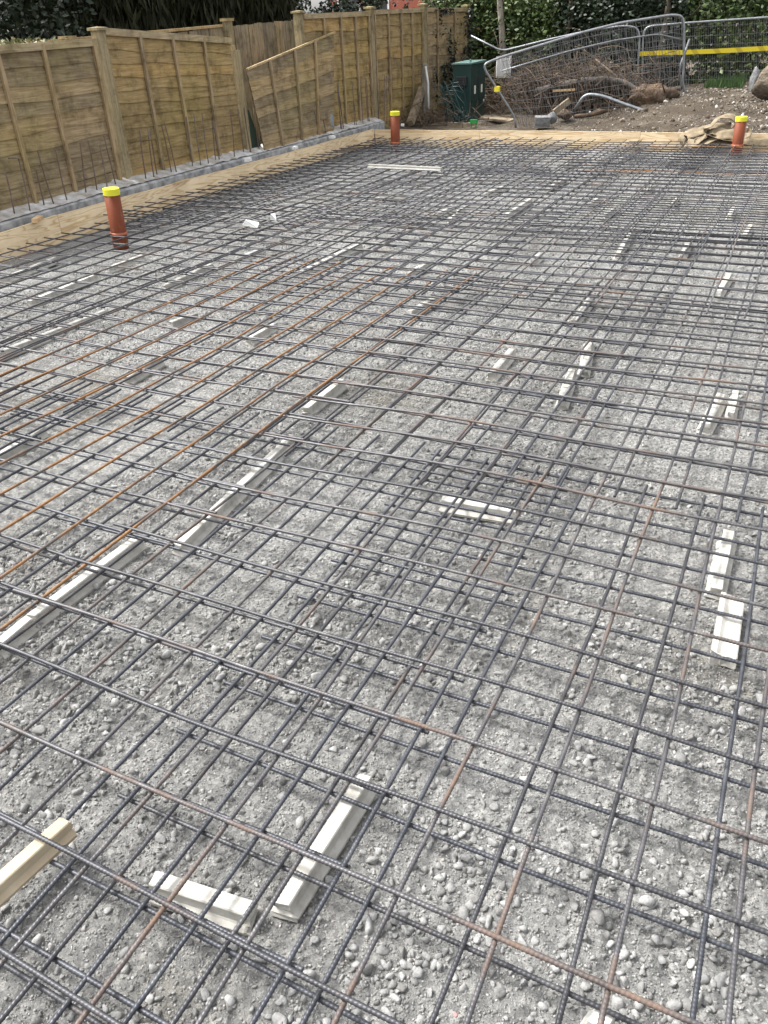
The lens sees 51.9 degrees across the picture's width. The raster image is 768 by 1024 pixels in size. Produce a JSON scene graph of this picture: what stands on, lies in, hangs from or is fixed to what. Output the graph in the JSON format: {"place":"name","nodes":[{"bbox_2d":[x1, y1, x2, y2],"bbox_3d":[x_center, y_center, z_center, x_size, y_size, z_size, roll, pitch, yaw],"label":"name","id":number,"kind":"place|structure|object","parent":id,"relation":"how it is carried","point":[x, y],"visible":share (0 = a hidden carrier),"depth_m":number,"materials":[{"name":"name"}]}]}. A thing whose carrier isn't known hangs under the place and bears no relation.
{"place":"outdoors","nodes":[
{"label":"outdoors","id":0,"kind":"place"},
{"bbox_2d":[44,22,767,191],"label":"ground","id":1,"kind":"structure","parent":0,"point":[699,111],"depth_m":11.68,"materials":[{"name":"soil"}]},
{"bbox_2d":[0,37,67,193],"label":"shrub","id":2,"kind":"object","parent":1,"relation":"on","point":[17,40],"visible":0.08,"depth_m":7.51,"materials":[{"name":"green plant"}]},
{"bbox_2d":[0,0,97,43],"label":"tree","id":3,"kind":"object","parent":1,"relation":"on","point":[21,21],"visible":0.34,"depth_m":9.95,"materials":[{"name":"green plant"}]},
{"bbox_2d":[1,0,170,39],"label":"tree","id":4,"kind":"object","parent":1,"relation":"on","point":[146,15],"visible":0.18,"depth_m":11.20,"materials":[{"name":"green plant"}]},
{"bbox_2d":[27,18,295,186],"bbox_3d":[-2.435,-5.793,10.785,0.148,1.615,5.813,12,35,23],"label":"close board fence","id":5,"kind":"object","parent":1,"relation":"on","point":[255,43],"visible":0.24,"depth_m":11.56,"materials":[{"name":"brown wood"}]},
{"bbox_2d":[130,0,236,32],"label":"tree","id":6,"kind":"object","parent":1,"relation":"on","point":[187,13],"visible":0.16,"depth_m":12.75,"materials":[{"name":"green plant"}]},
{"bbox_2d":[0,75,389,232],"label":"concrete footing","id":7,"kind":"object","parent":1,"relation":"on","point":[14,217],"visible":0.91,"depth_m":8.33,"materials":[{"name":"concrete"}]},
{"bbox_2d":[0,38,122,210],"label":"overlap fence","id":8,"kind":"object","parent":7,"relation":"on","point":[52,95],"visible":0.91,"depth_m":7.14,"materials":[{"name":"wood"}]},
{"bbox_2d":[87,26,132,178],"bbox_3d":[-2.664,-3.942,7.774,0.136,1.442,0.136,12,35,23],"label":"fence post","id":9,"kind":"object","parent":7,"relation":"on","point":[98,33],"visible":0.86,"depth_m":7.69,"materials":[{"name":"brown wood"}]},
{"bbox_2d":[105,28,243,175],"bbox_3d":[-2.179,-4.494,8.549,0.044,1.330,2.047,12,35,23],"label":"overlap fence","id":10,"kind":"object","parent":7,"relation":"on","point":[172,81],"visible":0.93,"depth_m":8.43,"materials":[{"name":"wood"}]},
{"bbox_2d":[230,45,251,149],"bbox_3d":[-1.713,-4.887,9.446,0.095,1.219,0.095,12,35,23],"label":"fence post","id":11,"kind":"object","parent":7,"relation":"on","point":[238,74],"visible":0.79,"depth_m":9.35,"materials":[{"name":"brown wood"}]},
{"bbox_2d":[247,110,260,147],"bbox_3d":[-1.612,-4.654,9.726,0.006,0.569,0.388,12,35,23],"label":"green sheet","id":12,"kind":"object","parent":7,"relation":"attached to","point":[254,142],"visible":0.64,"depth_m":9.72,"materials":[{"name":"plastic"}]},
{"bbox_2d":[246,31,335,150],"bbox_3d":[-1.101,-5.460,10.230,0.075,1.283,2.183,12,35,23],"label":"overlap fence","id":13,"kind":"object","parent":7,"relation":"on","point":[295,82],"visible":0.96,"depth_m":10.19,"materials":[{"name":"wood"}]},
{"bbox_2d":[303,11,373,125],"bbox_3d":[-0.600,-6.249,11.271,0.044,1.532,1.899,12,35,23],"label":"overlap fence","id":14,"kind":"object","parent":7,"relation":"on","point":[352,50],"visible":0.53,"depth_m":11.41,"materials":[{"name":"wood"}]},
{"bbox_2d":[207,0,297,25],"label":"tree","id":15,"kind":"object","parent":1,"relation":"on","point":[249,12],"visible":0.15,"depth_m":14.45,"materials":[{"name":"green plant"}]},
{"bbox_2d":[291,10,304,46],"bbox_3d":[-1.074,-5.736,10.553,0.136,1.652,0.136,12,35,23],"label":"fence post","id":16,"kind":"object","parent":1,"relation":"on","point":[298,20],"visible":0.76,"depth_m":10.19,"materials":[{"name":"brown wood"}]},
{"bbox_2d":[292,0,355,16],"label":"tree","id":17,"kind":"object","parent":1,"relation":"on","point":[334,7],"visible":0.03,"depth_m":16.81,"materials":[{"name":"green plant"}]},
{"bbox_2d":[363,6,377,117],"bbox_3d":[-0.180,-6.702,12.059,0.136,1.742,0.136,12,35,23],"label":"fence post","id":18,"kind":"object","parent":1,"relation":"on","point":[370,8],"visible":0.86,"depth_m":11.93,"materials":[{"name":"brown wood"}]},
{"bbox_2d":[341,0,412,11],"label":"tree","id":19,"kind":"object","parent":1,"relation":"on","point":[374,3],"visible":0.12,"depth_m":18.67,"materials":[{"name":"green plant"}]},
{"bbox_2d":[0,148,767,1023],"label":"hardcore bed","id":20,"kind":"object","parent":1,"relation":"on","point":[668,884],"visible":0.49,"depth_m":2.31,"materials":[{"name":"gravel"}]},
{"bbox_2d":[0,615,39,659],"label":"concrete spacer","id":21,"kind":"object","parent":20,"relation":"on","point":[17,627],"visible":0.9,"depth_m":2.35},
{"bbox_2d":[0,427,48,466],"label":"concrete spacer","id":22,"kind":"object","parent":20,"relation":"on","point":[21,448],"visible":0.51,"depth_m":3.44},
{"bbox_2d":[0,365,116,449],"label":"sheet","id":23,"kind":"object","parent":22,"relation":"on","point":[41,402],"visible":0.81,"depth_m":3.75,"materials":[{"name":"grey metal"}]},
{"bbox_2d":[0,382,569,1023],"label":"sheet","id":24,"kind":"object","parent":22,"relation":"on","point":[128,1002],"visible":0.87,"depth_m":2.30,"materials":[{"name":"grey metal"}]},
{"bbox_2d":[0,817,76,907],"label":"concrete spacer","id":25,"kind":"object","parent":24,"relation":"on","point":[25,866],"visible":1,"depth_m":1.63,"materials":[{"name":"concrete"}]},
{"bbox_2d":[0,254,485,656],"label":"sheet","id":26,"kind":"object","parent":24,"relation":"on","point":[66,531],"visible":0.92,"depth_m":3.94,"materials":[{"name":"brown metal"}]},
{"bbox_2d":[162,164,617,294],"bbox_3d":[0.410,-2.672,6.969,2.323,0.047,4.842,12,35,23],"label":"sheet","id":27,"kind":"object","parent":26,"relation":"on","point":[365,242],"visible":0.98,"depth_m":6.42,"materials":[{"name":"grey metal"}]},
{"bbox_2d":[0,257,55,286],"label":"concrete spacer","id":28,"kind":"object","parent":20,"relation":"on","point":[14,279],"visible":0.45,"depth_m":6.10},
{"bbox_2d":[0,215,63,263],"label":"formwork board","id":29,"kind":"object","parent":20,"relation":"on","point":[23,235],"visible":0.84,"depth_m":6.77,"materials":[{"name":"brown wood"}]},
{"bbox_2d":[0,309,108,361],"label":"concrete spacer","id":30,"kind":"object","parent":20,"relation":"on","point":[28,341],"visible":0.38,"depth_m":4.72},
{"bbox_2d":[27,275,100,306],"bbox_3d":[-2.275,-1.582,5.621,0.063,0.050,0.698,10,34,20],"label":"concrete spacer","id":31,"kind":"object","parent":20,"relation":"on","point":[71,286],"visible":0.7,"depth_m":5.59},
{"bbox_2d":[26,538,147,628],"bbox_3d":[-0.968,0.220,2.596,0.063,0.050,0.488,13,35,24],"label":"concrete spacer","id":32,"kind":"object","parent":20,"relation":"on","point":[34,614],"visible":0.69,"depth_m":2.56,"materials":[{"name":"concrete"}]},
{"bbox_2d":[102,187,128,249],"bbox_3d":[-2.258,-2.461,6.662,0.153,0.522,0.142,12,35,23],"label":"drain pipe","id":33,"kind":"object","parent":20,"relation":"on","point":[112,198],"visible":0.89,"depth_m":6.59,"materials":[{"name":"plastic"}]},
{"bbox_2d":[105,255,145,273],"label":"concrete spacer","id":34,"kind":"object","parent":20,"relation":"on","point":[115,269],"visible":0.67,"depth_m":6.16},
{"bbox_2d":[124,358,164,384],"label":"concrete spacer","id":35,"kind":"object","parent":20,"relation":"on","point":[137,379],"visible":0.53,"depth_m":4.15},
{"bbox_2d":[57,151,295,239],"bbox_3d":[-2.034,-3.537,8.633,0.022,0.242,4.053,12,35,23],"label":"formwork board","id":36,"kind":"object","parent":20,"relation":"on","point":[75,220],"visible":0.72,"depth_m":8.23,"materials":[{"name":"brown wood"}]},
{"bbox_2d":[169,313,200,329],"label":"concrete spacer","id":37,"kind":"object","parent":20,"relation":"on","point":[178,322],"visible":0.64,"depth_m":4.87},
{"bbox_2d":[161,264,213,290],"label":"concrete spacer","id":38,"kind":"object","parent":20,"relation":"on","point":[183,278],"visible":0.53,"depth_m":5.73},
{"bbox_2d":[191,196,215,203],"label":"concrete spacer","id":39,"kind":"object","parent":20,"relation":"on","point":[202,199],"visible":0.31,"depth_m":8.39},
{"bbox_2d":[162,141,547,223],"bbox_3d":[0.025,-4.013,9.305,2.623,0.029,5.222,12,35,23],"label":"sheet","id":40,"kind":"object","parent":39,"relation":"on","point":[381,143],"visible":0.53,"depth_m":8.67,"materials":[{"name":"grey metal"}]},
{"bbox_2d":[103,144,488,228],"bbox_3d":[-0.642,-3.762,8.827,2.140,0.048,4.862,12,35,23],"label":"sheet","id":41,"kind":"object","parent":40,"relation":"on","point":[311,190],"visible":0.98,"depth_m":8.34,"materials":[{"name":"grey metal"}]},
{"bbox_2d":[367,164,442,170],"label":"concrete spacer","id":42,"kind":"object","parent":41,"relation":"on","point":[405,167],"visible":1,"depth_m":8.88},
{"bbox_2d":[333,136,500,152],"bbox_3d":[0.497,-5.066,10.869,2.017,0.046,1.420,12,35,23],"label":"sheet","id":43,"kind":"object","parent":40,"relation":"on","point":[412,144],"visible":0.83,"depth_m":10.73,"materials":[{"name":"metal"}]},
{"bbox_2d":[149,871,260,935],"bbox_3d":[-0.371,0.794,1.617,0.238,0.050,0.062,8,33,17],"label":"concrete spacer","id":44,"kind":"object","parent":20,"relation":"on","point":[227,910],"visible":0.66,"depth_m":1.59,"materials":[{"name":"concrete"}]},
{"bbox_2d":[0,200,445,439],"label":"sheet","id":45,"kind":"object","parent":20,"relation":"on","point":[176,347],"visible":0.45,"depth_m":5.53,"materials":[{"name":"metal"}]},
{"bbox_2d":[0,211,304,351],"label":"sheet","id":46,"kind":"object","parent":45,"relation":"on","point":[89,273],"visible":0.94,"depth_m":5.91,"materials":[{"name":"grey metal"}]},
{"bbox_2d":[171,434,294,556],"bbox_3d":[-0.553,-0.090,3.066,0.062,0.050,0.897,9,34,19],"label":"concrete spacer","id":47,"kind":"object","parent":20,"relation":"on","point":[198,533],"visible":0.58,"depth_m":2.97,"materials":[{"name":"concrete"}]},
{"bbox_2d":[245,323,277,346],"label":"concrete spacer","id":48,"kind":"object","parent":20,"relation":"on","point":[264,332],"visible":0.6,"depth_m":4.59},
{"bbox_2d":[270,774,375,922],"bbox_3d":[-0.124,0.720,1.719,0.062,0.050,0.364,13,35,24],"label":"concrete spacer","id":49,"kind":"object","parent":20,"relation":"on","point":[297,894],"visible":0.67,"depth_m":1.69,"materials":[{"name":"concrete"}]},
{"bbox_2d":[302,378,347,415],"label":"concrete spacer","id":50,"kind":"object","parent":20,"relation":"on","point":[333,390],"visible":0.74,"depth_m":3.77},
{"bbox_2d":[294,129,374,168],"bbox_3d":[-0.652,-5.098,11.056,0.022,0.244,2.332,12,35,23],"label":"formwork board","id":51,"kind":"object","parent":20,"relation":"on","point":[341,142],"visible":0.82,"depth_m":10.91,"materials":[{"name":"brown wood"}]},
{"bbox_2d":[63,216,700,504],"bbox_3d":[0.455,-1.332,4.922,2.503,0.029,4.482,12,35,23],"label":"sheet","id":52,"kind":"object","parent":20,"relation":"on","point":[337,378],"visible":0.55,"depth_m":4.29,"materials":[{"name":"grey metal"}]},
{"bbox_2d":[390,111,399,152],"bbox_3d":[0.158,-5.327,11.091,0.146,0.554,0.142,12,35,23],"label":"drain pipe","id":53,"kind":"object","parent":20,"relation":"on","point":[395,125],"visible":0.72,"depth_m":11.01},
{"bbox_2d":[438,496,517,525],"bbox_3d":[0.344,-0.009,2.865,0.289,0.050,0.063,10,34,20],"label":"concrete spacer","id":54,"kind":"object","parent":20,"relation":"on","point":[476,506],"visible":0.66,"depth_m":2.85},
{"bbox_2d":[486,349,516,380],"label":"concrete spacer","id":55,"kind":"object","parent":20,"relation":"on","point":[504,363],"visible":0.79,"depth_m":4.02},
{"bbox_2d":[549,178,568,188],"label":"concrete spacer","id":56,"kind":"object","parent":20,"relation":"on","point":[558,184],"visible":0.38,"depth_m":8.38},
{"bbox_2d":[349,143,716,238],"bbox_3d":[1.937,-3.576,8.424,2.523,0.029,5.298,12,35,23],"label":"sheet","id":57,"kind":"object","parent":56,"relation":"on","point":[545,233],"visible":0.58,"depth_m":7.59,"materials":[{"name":"grey metal"}]},
{"bbox_2d":[411,137,651,175],"bbox_3d":[1.825,-4.347,9.586,2.343,0.046,2.945,12,35,23],"label":"sheet","id":58,"kind":"object","parent":57,"relation":"on","point":[553,143],"visible":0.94,"depth_m":9.47,"materials":[{"name":"metal"}]},
{"bbox_2d":[588,140,767,180],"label":"sheet","id":59,"kind":"object","parent":57,"relation":"on","point":[687,159],"visible":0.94,"depth_m":8.85,"materials":[{"name":"metal"}]},
{"bbox_2d":[555,368,577,409],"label":"concrete spacer","id":60,"kind":"object","parent":20,"relation":"on","point":[572,374],"visible":0.68,"depth_m":3.73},
{"bbox_2d":[578,341,594,377],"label":"concrete spacer","id":61,"kind":"object","parent":20,"relation":"on","point":[584,359],"visible":0.53,"depth_m":4.02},
{"bbox_2d":[580,1009,614,1023],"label":"concrete spacer","id":62,"kind":"object","parent":20,"relation":"on","point":[591,1016],"visible":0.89,"depth_m":1.37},
{"bbox_2d":[455,226,767,521],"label":"sheet","id":63,"kind":"object","parent":20,"relation":"on","point":[704,420],"visible":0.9,"depth_m":3.65,"materials":[{"name":"grey metal"}]},
{"bbox_2d":[0,275,767,1023],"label":"sheet","id":64,"kind":"object","parent":63,"relation":"on","point":[610,987],"visible":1,"depth_m":2.09,"materials":[{"name":"grey metal"}]},
{"bbox_2d":[425,166,767,318],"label":"sheet","id":65,"kind":"object","parent":63,"relation":"on","point":[635,254],"visible":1,"depth_m":5.76,"materials":[{"name":"metal"}]},
{"bbox_2d":[588,145,767,248],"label":"sheet","id":66,"kind":"object","parent":20,"relation":"on","point":[710,224],"visible":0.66,"depth_m":6.98,"materials":[{"name":"grey metal"}]},
{"bbox_2d":[696,393,726,434],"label":"concrete spacer","id":67,"kind":"object","parent":20,"relation":"on","point":[715,410],"visible":0.77,"depth_m":3.42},
{"bbox_2d":[704,529,736,599],"bbox_3d":[1.084,0.164,2.527,0.064,0.050,0.357,12,35,23],"label":"concrete spacer","id":68,"kind":"object","parent":20,"relation":"on","point":[720,565],"visible":0.64,"depth_m":2.49,"materials":[{"name":"concrete"}]},
{"bbox_2d":[713,273,732,300],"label":"concrete spacer","id":69,"kind":"object","parent":20,"relation":"on","point":[721,292],"visible":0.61,"depth_m":5.01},
{"bbox_2d":[708,592,743,668],"bbox_3d":[0.981,0.336,2.251,0.073,0.056,0.295,12,35,23],"label":"concrete spacer","id":70,"kind":"object","parent":20,"relation":"on","point":[727,627],"visible":0.87,"depth_m":2.22,"materials":[{"name":"concrete"}]},
{"bbox_2d":[0,449,767,1023],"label":"sheet","id":71,"kind":"object","parent":70,"relation":"on","point":[368,903],"visible":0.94,"depth_m":1.79,"materials":[{"name":"grey metal"}]},
{"bbox_2d":[723,390,739,422],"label":"concrete spacer","id":72,"kind":"object","parent":20,"relation":"on","point":[731,412],"visible":0.73,"depth_m":3.48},
{"bbox_2d":[731,116,747,157],"bbox_3d":[4.298,-4.535,9.562,0.147,0.473,0.142,12,35,23],"label":"drain pipe","id":73,"kind":"object","parent":20,"relation":"on","point":[739,131],"visible":0.81,"depth_m":9.49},
{"bbox_2d":[374,8,423,126],"bbox_3d":[0.269,-7.184,12.785,0.044,1.665,1.859,12,35,23],"label":"overlap fence","id":74,"kind":"object","parent":1,"relation":"on","point":[399,41],"visible":0.73,"depth_m":12.70,"materials":[{"name":"wood"}]},
{"bbox_2d":[407,86,424,126],"bbox_3d":[0.538,-6.739,13.075,0.123,0.553,0.867,7,33,16],"label":"leaning timber","id":75,"kind":"object","parent":1,"relation":"on","point":[420,94],"visible":1,"depth_m":13.01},
{"bbox_2d":[417,3,427,63],"bbox_3d":[0.679,-7.651,13.543,0.136,1.832,0.136,12,35,23],"label":"fence post","id":76,"kind":"object","parent":1,"relation":"on","point":[423,5],"visible":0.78,"depth_m":13.23,"materials":[{"name":"brown wood"}]},
{"bbox_2d":[421,64,427,121],"bbox_3d":[0.682,-7.053,13.285,0.119,0.867,0.173,0,32,4],"label":"stump post","id":77,"kind":"object","parent":1,"relation":"on","point":[424,85],"visible":0.69,"depth_m":13.21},
{"bbox_2d":[375,129,479,146],"bbox_3d":[0.621,-5.497,11.610,1.670,0.238,0.022,13,35,23],"label":"formwork board","id":78,"kind":"object","parent":1,"relation":"on","point":[449,135],"visible":0.69,"depth_m":11.53,"materials":[{"name":"brown wood"}]},
{"bbox_2d":[330,0,525,66],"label":"brick house","id":79,"kind":"structure","parent":1,"relation":"on","point":[401,3],"depth_m":26.56,"materials":[{"name":"brick"}]},
{"bbox_2d":[427,7,466,115],"bbox_3d":[1.132,-8.145,14.273,0.044,1.670,1.879,12,35,23],"label":"overlap fence","id":80,"kind":"object","parent":1,"relation":"on","point":[438,57],"visible":0.6,"depth_m":14.07,"materials":[{"name":"wood"}]},
{"bbox_2d":[433,7,478,110],"bbox_3d":[1.317,-8.312,14.483,0.387,1.651,2.056,12,35,23],"label":"ivy","id":81,"kind":"object","parent":80,"relation":"hanging from","point":[445,76],"visible":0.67,"depth_m":14.36,"materials":[{"name":"green plant"}]},
{"bbox_2d":[394,98,510,129],"bbox_3d":[0.771,-6.505,13.054,2.582,0.686,1.338,12,35,23],"label":"dead brush","id":82,"kind":"object","parent":1,"relation":"on","point":[429,116],"visible":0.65,"depth_m":12.94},
{"bbox_2d":[433,79,471,122],"bbox_3d":[1.112,-6.546,12.734,0.710,0.786,0.250,12,35,23],"label":"plastic netting","id":83,"kind":"object","parent":1,"relation":"on","point":[458,103],"visible":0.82,"depth_m":12.64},
{"bbox_2d":[421,0,558,63],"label":"tree","id":84,"kind":"object","parent":1,"relation":"on","point":[433,4],"visible":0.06,"depth_m":15.27,"materials":[{"name":"green plant"}]},
{"bbox_2d":[413,0,567,104],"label":"hedge","id":85,"kind":"object","parent":1,"relation":"on","point":[483,21],"visible":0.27,"depth_m":14.95,"materials":[{"name":"green plant"}]},
{"bbox_2d":[445,32,549,115],"bbox_3d":[2.093,-7.690,14.200,2.219,1.684,1.940,-4,32,-3],"label":"dead brush","id":86,"kind":"object","parent":1,"relation":"on","point":[488,94],"visible":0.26,"depth_m":14.22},
{"bbox_2d":[497,0,506,103],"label":"bare tree","id":87,"kind":"object","parent":1,"relation":"on","point":[502,45],"visible":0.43,"depth_m":14.69,"materials":[{"name":"brown plant"}]},
{"bbox_2d":[534,115,549,126],"bbox_3d":[2.321,-5.724,11.550,0.220,0.130,0.140,3,38,8],"label":"cut stone","id":88,"kind":"object","parent":1,"relation":"on","point":[542,120],"visible":1,"depth_m":11.50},
{"bbox_2d":[486,28,608,114],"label":"dead stems","id":89,"kind":"object","parent":1,"relation":"on","point":[527,71],"visible":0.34,"depth_m":13.37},
{"bbox_2d":[471,25,640,109],"bbox_3d":[2.960,-7.711,13.754,2.940,1.251,0.045,6,33,14],"label":"site fence","id":90,"kind":"object","parent":1,"relation":"on","point":[528,44],"visible":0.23,"depth_m":13.50,"materials":[{"name":"metal"}]},
{"bbox_2d":[496,55,511,77],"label":"white sheet","id":91,"kind":"object","parent":90,"relation":"attached to","point":[500,67],"visible":0.63,"depth_m":13.88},
{"bbox_2d":[480,130,640,150],"bbox_3d":[2.370,-5.106,10.838,2.226,0.240,0.022,13,35,23],"label":"formwork board","id":92,"kind":"object","parent":1,"relation":"on","point":[574,136],"visible":0.76,"depth_m":10.78,"materials":[{"name":"brown wood"}]},
{"bbox_2d":[484,14,688,127],"bbox_3d":[3.158,-6.635,11.934,3.402,1.445,0.098,-7,32,-6],"label":"site fence","id":93,"kind":"object","parent":1,"relation":"on","point":[497,88],"visible":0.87,"depth_m":11.86,"materials":[{"name":"metal"}]},
{"bbox_2d":[474,38,700,115],"bbox_3d":[3.118,-7.050,13.088,3.949,1.372,2.239,12,35,23],"label":"root heap","id":94,"kind":"object","parent":1,"relation":"on","point":[609,91],"visible":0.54,"depth_m":12.90,"materials":[{"name":"plant"}]},
{"bbox_2d":[535,76,636,94],"bbox_3d":[3.304,-6.819,12.676,1.773,0.326,0.110,12,35,23],"label":"curved log","id":95,"kind":"object","parent":94,"relation":"on","point":[612,81],"visible":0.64,"depth_m":12.57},
{"bbox_2d":[540,48,646,100],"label":"root fibres","id":96,"kind":"object","parent":94,"relation":"on","point":[598,70],"visible":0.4,"depth_m":12.69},
{"bbox_2d":[574,93,642,109],"bbox_3d":[3.523,-6.240,12.063,1.246,0.312,0.047,12,35,23],"label":"fallen tube","id":97,"kind":"object","parent":1,"relation":"on","point":[612,99],"visible":0.84,"depth_m":12.04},
{"bbox_2d":[547,0,698,86],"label":"hedge","id":98,"kind":"object","parent":1,"relation":"on","point":[608,11],"visible":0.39,"depth_m":14.18,"materials":[{"name":"green plant"}]},
{"bbox_2d":[525,82,767,132],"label":"rubble","id":99,"kind":"object","parent":1,"relation":"on","point":[736,106],"visible":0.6,"depth_m":11.35,"materials":[{"name":"soil"}]},
{"bbox_2d":[627,83,679,106],"bbox_3d":[4.166,-6.402,12.230,0.745,0.431,0.496,21,39,33],"label":"clay lump","id":100,"kind":"object","parent":1,"relation":"on","point":[645,95],"visible":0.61,"depth_m":12.06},
{"bbox_2d":[653,0,670,83],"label":"bare tree","id":101,"kind":"object","parent":1,"relation":"on","point":[667,7],"visible":0.35,"depth_m":13.69,"materials":[{"name":"brown plant"}]},
{"bbox_2d":[640,132,767,152],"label":"formwork board","id":102,"kind":"object","parent":1,"relation":"on","point":[659,136],"visible":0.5,"depth_m":10.23,"materials":[{"name":"brown wood"}]},
{"bbox_2d":[678,113,767,148],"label":"canvas strap","id":103,"kind":"object","parent":102,"relation":"on","point":[722,133],"visible":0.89,"depth_m":9.85,"materials":[{"name":"fabric"}]},
{"bbox_2d":[641,16,767,87],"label":"site fence","id":104,"kind":"object","parent":1,"relation":"on","point":[724,25],"visible":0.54,"depth_m":13.06,"materials":[{"name":"metal"}]},
{"bbox_2d":[640,46,767,55],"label":"hazard tape","id":105,"kind":"object","parent":104,"relation":"attached to","point":[723,50],"visible":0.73,"depth_m":13.05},
{"bbox_2d":[678,0,767,84],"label":"hedge","id":106,"kind":"object","parent":1,"relation":"on","point":[739,10],"visible":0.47,"depth_m":13.61,"materials":[{"name":"green plant"}]},
{"bbox_2d":[704,73,747,88],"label":"grass","id":107,"kind":"structure","parent":1,"relation":"on","point":[733,82],"depth_m":13.09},
{"bbox_2d":[751,65,767,100],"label":"boulder","id":108,"kind":"object","parent":1,"relation":"on","point":[759,90],"visible":1,"depth_m":11.22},
{"bbox_3d":[1.509,-6.592,13.367,0.650,0.108,0.950,12,35,23],"label":"cabinet plinth","id":109,"kind":"object","parent":1,"relation":"on","visible":0},
{"bbox_2d":[451,59,486,121],"bbox_3d":[1.407,-7.007,13.082,0.355,0.900,0.717,12,35,23],"label":"utility cabinet","id":110,"kind":"object","parent":109,"relation":"on","point":[470,73],"visible":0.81,"depth_m":12.88,"materials":[{"name":"green plastic"}]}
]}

